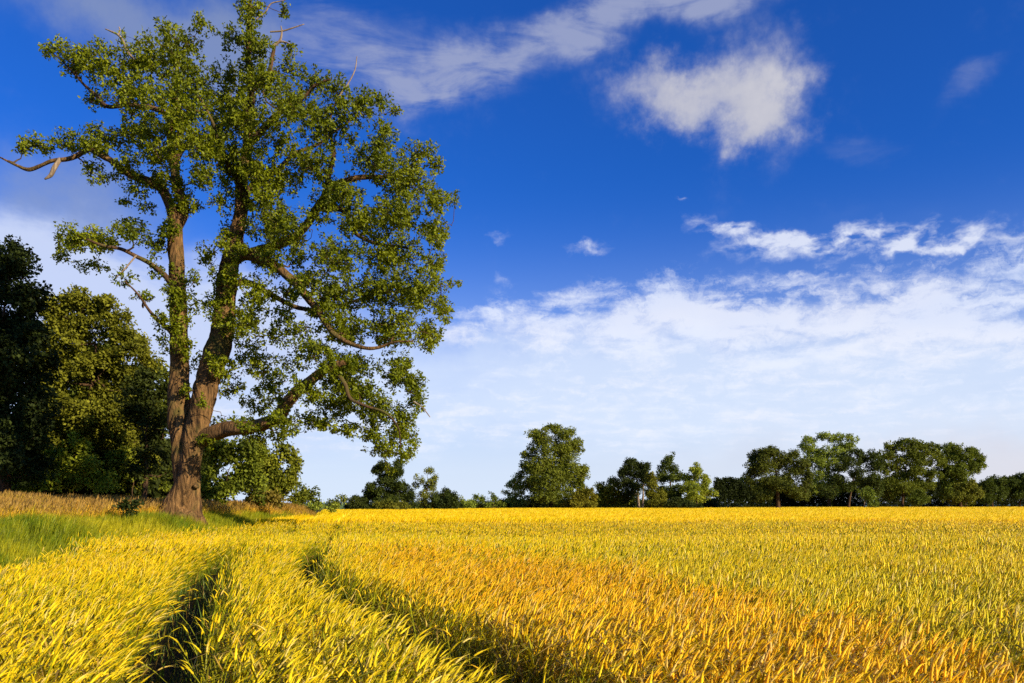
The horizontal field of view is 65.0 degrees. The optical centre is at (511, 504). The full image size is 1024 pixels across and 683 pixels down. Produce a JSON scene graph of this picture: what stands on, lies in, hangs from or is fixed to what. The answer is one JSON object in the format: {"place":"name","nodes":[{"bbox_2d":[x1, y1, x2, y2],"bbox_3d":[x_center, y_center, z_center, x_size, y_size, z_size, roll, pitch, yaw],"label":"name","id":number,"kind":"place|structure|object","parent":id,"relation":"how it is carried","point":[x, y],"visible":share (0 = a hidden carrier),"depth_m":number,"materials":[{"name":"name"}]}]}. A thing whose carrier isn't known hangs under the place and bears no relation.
{"place":"outdoors","nodes":[
{"label":"outdoors","id":0,"kind":"place"},
{"bbox_2d":[0,0,1023,502],"label":"sky","id":1,"kind":"structure","parent":0,"point":[711,233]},
{"bbox_2d":[4,504,1022,682],"bbox_3d":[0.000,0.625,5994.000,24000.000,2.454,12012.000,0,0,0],"label":"ground","id":2,"kind":"structure","parent":0,"point":[167,672],"depth_m":9.47,"materials":[{"name":"soil"}]},
{"bbox_2d":[0,234,64,491],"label":"tree","id":3,"kind":"object","parent":2,"relation":"on","point":[26,422],"visible":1,"depth_m":45.94,"materials":[{"name":"green plant"}]},
{"bbox_2d":[11,429,123,495],"bbox_3d":[-28.195,-2.301,49.802,8.415,5.003,4.093,0,0,0],"label":"bush","id":4,"kind":"object","parent":2,"relation":"on","point":[89,479],"visible":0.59,"depth_m":49.58,"materials":[{"name":"green plant"}]},
{"bbox_2d":[31,284,168,495],"bbox_3d":[-30.501,-7.893,58.345,11.412,16.056,7.024,0,0,0],"label":"broadleaf tree","id":5,"kind":"object","parent":2,"relation":"on","point":[93,413],"visible":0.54,"depth_m":57.23,"materials":[{"name":"green plant"}]},
{"bbox_2d":[40,339,169,438],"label":"broadleaf tree","id":6,"kind":"object","parent":2,"relation":"on","point":[166,379],"visible":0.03,"depth_m":72.77,"materials":[{"name":"green plant"}]},
{"bbox_2d":[12,438,219,499],"bbox_3d":[-31.145,-2.297,58.397,21.653,6.392,6.392,0,0,-45],"label":"hedge","id":7,"kind":"object","parent":2,"relation":"on","point":[155,493],"visible":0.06,"depth_m":59.06,"materials":[{"name":"green plant"}]},
{"bbox_2d":[112,497,144,517],"bbox_3d":[-14.754,0.282,30.987,1.143,1.166,0.639,0,0,0],"label":"bush","id":8,"kind":"object","parent":2,"relation":"on","point":[127,506],"visible":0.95,"depth_m":30.95,"materials":[{"name":"green plant"}]},
{"bbox_2d":[97,444,172,495],"bbox_3d":[-26.307,-1.965,56.204,5.730,4.639,3.023,0,0,0],"label":"bush","id":9,"kind":"object","parent":2,"relation":"on","point":[114,457],"visible":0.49,"depth_m":55.53,"materials":[{"name":"green plant"}]},
{"bbox_2d":[110,364,172,498],"bbox_3d":[-23.605,-4.318,52.266,4.425,9.615,3.266,0,0,0],"label":"tree","id":10,"kind":"object","parent":2,"relation":"on","point":[143,408],"visible":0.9,"depth_m":51.74,"materials":[{"name":"green plant"}]},
{"bbox_2d":[0,500,307,575],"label":"green grass","id":11,"kind":"structure","parent":2,"relation":"on","point":[16,539],"depth_m":24.37,"materials":[{"name":"green plant"}]},
{"bbox_2d":[0,489,316,519],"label":"dry grass","id":12,"kind":"structure","parent":2,"relation":"on","point":[13,502],"depth_m":34.66,"materials":[{"name":"beige plant"}]},
{"bbox_2d":[0,0,462,526],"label":"broadleaf tree","id":13,"kind":"object","parent":2,"relation":"on","point":[193,431],"visible":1,"depth_m":35.11,"materials":[{"name":"green plant"}]},
{"bbox_2d":[200,435,273,505],"bbox_3d":[-16.330,-1.754,46.914,4.499,5.179,2.291,0,0,11],"label":"bush","id":14,"kind":"object","parent":2,"relation":"on","point":[245,478],"visible":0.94,"depth_m":46.78,"materials":[{"name":"green plant"}]},
{"bbox_2d":[245,488,288,513],"bbox_3d":[-15.254,-0.055,49.899,2.590,2.166,1.598,0,0,21],"label":"bush","id":15,"kind":"object","parent":2,"relation":"on","point":[274,497],"visible":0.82,"depth_m":49.72,"materials":[{"name":"green plant"}]},
{"bbox_2d":[231,437,309,506],"bbox_3d":[-18.085,-2.204,60.297,5.336,6.129,4.257,0,0,31],"label":"broadleaf tree","id":16,"kind":"object","parent":2,"relation":"on","point":[285,483],"visible":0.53,"depth_m":59.62,"materials":[{"name":"green plant"}]},
{"bbox_2d":[295,480,324,509],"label":"broadleaf tree","id":17,"kind":"object","parent":2,"relation":"on","point":[313,494],"visible":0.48,"depth_m":79.85,"materials":[{"name":"green plant"}]},
{"bbox_2d":[305,501,341,512],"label":"bush","id":18,"kind":"object","parent":2,"relation":"on","point":[314,507],"visible":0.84,"depth_m":73.81,"materials":[{"name":"green plant"}]},
{"bbox_2d":[324,493,347,509],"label":"bush","id":19,"kind":"object","parent":2,"relation":"on","point":[336,501],"visible":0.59,"depth_m":111.85,"materials":[{"name":"green plant"}]},
{"bbox_2d":[343,494,372,508],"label":"bush","id":20,"kind":"object","parent":2,"relation":"on","point":[355,502],"visible":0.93,"depth_m":123.34,"materials":[{"name":"green plant"}]},
{"bbox_2d":[361,459,416,509],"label":"evergreen tree","id":21,"kind":"object","parent":2,"relation":"on","point":[380,491],"visible":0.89,"depth_m":124.87,"materials":[{"name":"green plant"}]},
{"bbox_2d":[372,498,411,509],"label":"bush","id":22,"kind":"object","parent":2,"relation":"on","point":[389,503],"visible":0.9,"depth_m":118.17,"materials":[{"name":"green plant"}]},
{"bbox_2d":[342,501,499,508],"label":"hedge","id":23,"kind":"object","parent":2,"relation":"on","point":[416,506],"visible":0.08,"depth_m":152.08,"materials":[{"name":"green plant"}]},
{"bbox_2d":[412,466,441,508],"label":"broadleaf tree","id":24,"kind":"object","parent":2,"relation":"on","point":[424,494],"visible":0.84,"depth_m":129.71,"materials":[{"name":"green plant"}]},
{"bbox_2d":[429,485,460,508],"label":"evergreen tree","id":25,"kind":"object","parent":2,"relation":"on","point":[448,499],"visible":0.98,"depth_m":127.75,"materials":[{"name":"green plant"}]},
{"bbox_2d":[456,494,465,502],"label":"bush","id":26,"kind":"object","parent":2,"relation":"on","point":[461,499],"visible":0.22,"depth_m":159.70,"materials":[{"name":"green plant"}]},
{"bbox_2d":[462,498,476,507],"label":"bush","id":27,"kind":"object","parent":2,"relation":"on","point":[469,503],"visible":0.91,"depth_m":156.86,"materials":[{"name":"green plant"}]},
{"bbox_2d":[469,493,488,506],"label":"broadleaf tree","id":28,"kind":"object","parent":2,"relation":"on","point":[481,499],"visible":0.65,"depth_m":161.37,"materials":[{"name":"green plant"}]},
{"bbox_2d":[484,491,506,507],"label":"broadleaf tree","id":29,"kind":"object","parent":2,"relation":"on","point":[494,498],"visible":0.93,"depth_m":161.03,"materials":[{"name":"green plant"}]},
{"bbox_2d":[0,506,1023,682],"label":"barley crop","id":30,"kind":"object","parent":2,"relation":"on","point":[881,594],"visible":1,"depth_m":8.06,"materials":[{"name":"plant"}]},
{"bbox_2d":[501,474,530,508],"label":"broadleaf tree","id":31,"kind":"object","parent":2,"relation":"on","point":[516,493],"visible":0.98,"depth_m":167.60,"materials":[{"name":"green plant"}]},
{"bbox_2d":[515,422,590,507],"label":"broadleaf tree","id":32,"kind":"object","parent":2,"relation":"on","point":[546,479],"visible":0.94,"depth_m":163.88,"materials":[{"name":"green plant"}]},
{"bbox_2d":[561,487,598,507],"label":"bush","id":33,"kind":"object","parent":2,"relation":"on","point":[580,499],"visible":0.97,"depth_m":159.06,"materials":[{"name":"green plant"}]},
{"bbox_2d":[498,497,719,507],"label":"hedge","id":34,"kind":"object","parent":2,"relation":"on","point":[712,502],"visible":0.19,"depth_m":179.32,"materials":[{"name":"green plant"}]},
{"bbox_2d":[593,475,636,507],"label":"broadleaf tree","id":35,"kind":"object","parent":2,"relation":"on","point":[610,492],"visible":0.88,"depth_m":167.08,"materials":[{"name":"green plant"}]},
{"bbox_2d":[616,456,652,507],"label":"tree","id":36,"kind":"object","parent":2,"relation":"on","point":[632,469],"visible":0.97,"depth_m":163.89,"materials":[{"name":"green plant"}]},
{"bbox_2d":[644,471,667,507],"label":"tree","id":37,"kind":"object","parent":2,"relation":"on","point":[656,498],"visible":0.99,"depth_m":159.44,"materials":[{"name":"green plant"}]},
{"bbox_2d":[655,451,685,507],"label":"broadleaf tree","id":38,"kind":"object","parent":2,"relation":"on","point":[662,475],"visible":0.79,"depth_m":167.26,"materials":[{"name":"green plant"}]},
{"bbox_2d":[663,496,703,507],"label":"bush","id":39,"kind":"object","parent":2,"relation":"on","point":[676,502],"visible":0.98,"depth_m":157.08,"materials":[{"name":"green plant"}]},
{"bbox_2d":[677,462,718,502],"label":"broadleaf tree","id":40,"kind":"object","parent":2,"relation":"on","point":[693,487],"visible":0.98,"depth_m":161.03,"materials":[{"name":"green plant"}]},
{"bbox_2d":[721,475,749,497],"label":"broadleaf tree","id":41,"kind":"object","parent":2,"relation":"on","point":[742,479],"visible":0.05,"depth_m":232.58,"materials":[{"name":"green plant"}]},
{"bbox_2d":[742,445,814,507],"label":"broadleaf tree","id":42,"kind":"object","parent":2,"relation":"on","point":[762,463],"visible":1,"depth_m":174.66,"materials":[{"name":"green plant"}]},
{"bbox_2d":[797,431,859,506],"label":"broadleaf tree","id":43,"kind":"object","parent":2,"relation":"on","point":[819,458],"visible":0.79,"depth_m":213.90,"materials":[{"name":"green plant"}]},
{"bbox_2d":[817,446,886,506],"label":"broadleaf tree","id":44,"kind":"object","parent":2,"relation":"on","point":[839,479],"visible":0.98,"depth_m":189.16,"materials":[{"name":"green plant"}]},
{"bbox_2d":[713,475,1023,507],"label":"hedge","id":45,"kind":"object","parent":2,"relation":"on","point":[736,489],"visible":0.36,"depth_m":222.77,"materials":[{"name":"green plant"}]},
{"bbox_2d":[855,485,881,507],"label":"broadleaf tree","id":46,"kind":"object","parent":2,"relation":"on","point":[868,495],"visible":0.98,"depth_m":177.42,"materials":[{"name":"green plant"}]},
{"bbox_2d":[878,437,948,506],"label":"broadleaf tree","id":47,"kind":"object","parent":2,"relation":"on","point":[915,457],"visible":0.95,"depth_m":203.43,"materials":[{"name":"green plant"}]},
{"bbox_2d":[905,488,931,506],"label":"bush","id":48,"kind":"object","parent":2,"relation":"on","point":[917,498],"visible":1,"depth_m":189.25,"materials":[{"name":"green plant"}]},
{"bbox_2d":[933,441,988,506],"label":"broadleaf tree","id":49,"kind":"object","parent":2,"relation":"on","point":[960,469],"visible":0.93,"depth_m":208.19,"materials":[{"name":"green plant"}]},
{"bbox_2d":[944,477,985,506],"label":"bush","id":50,"kind":"object","parent":2,"relation":"on","point":[964,494],"visible":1,"depth_m":194.13,"materials":[{"name":"green plant"}]},
{"bbox_2d":[977,474,1011,506],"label":"broadleaf tree","id":51,"kind":"object","parent":2,"relation":"on","point":[992,485],"visible":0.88,"depth_m":224.13,"materials":[{"name":"green plant"}]},
{"bbox_2d":[1001,471,1023,506],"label":"broadleaf tree","id":52,"kind":"object","parent":2,"relation":"on","point":[1016,483],"visible":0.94,"depth_m":225.42,"materials":[{"name":"green plant"}]},
{"bbox_2d":[298,501,1021,505],"bbox_3d":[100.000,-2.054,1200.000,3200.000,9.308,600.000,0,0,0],"label":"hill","id":53,"kind":"structure","parent":0,"point":[493,501],"depth_m":1149.13,"materials":[{"name":"plant"}]}
]}

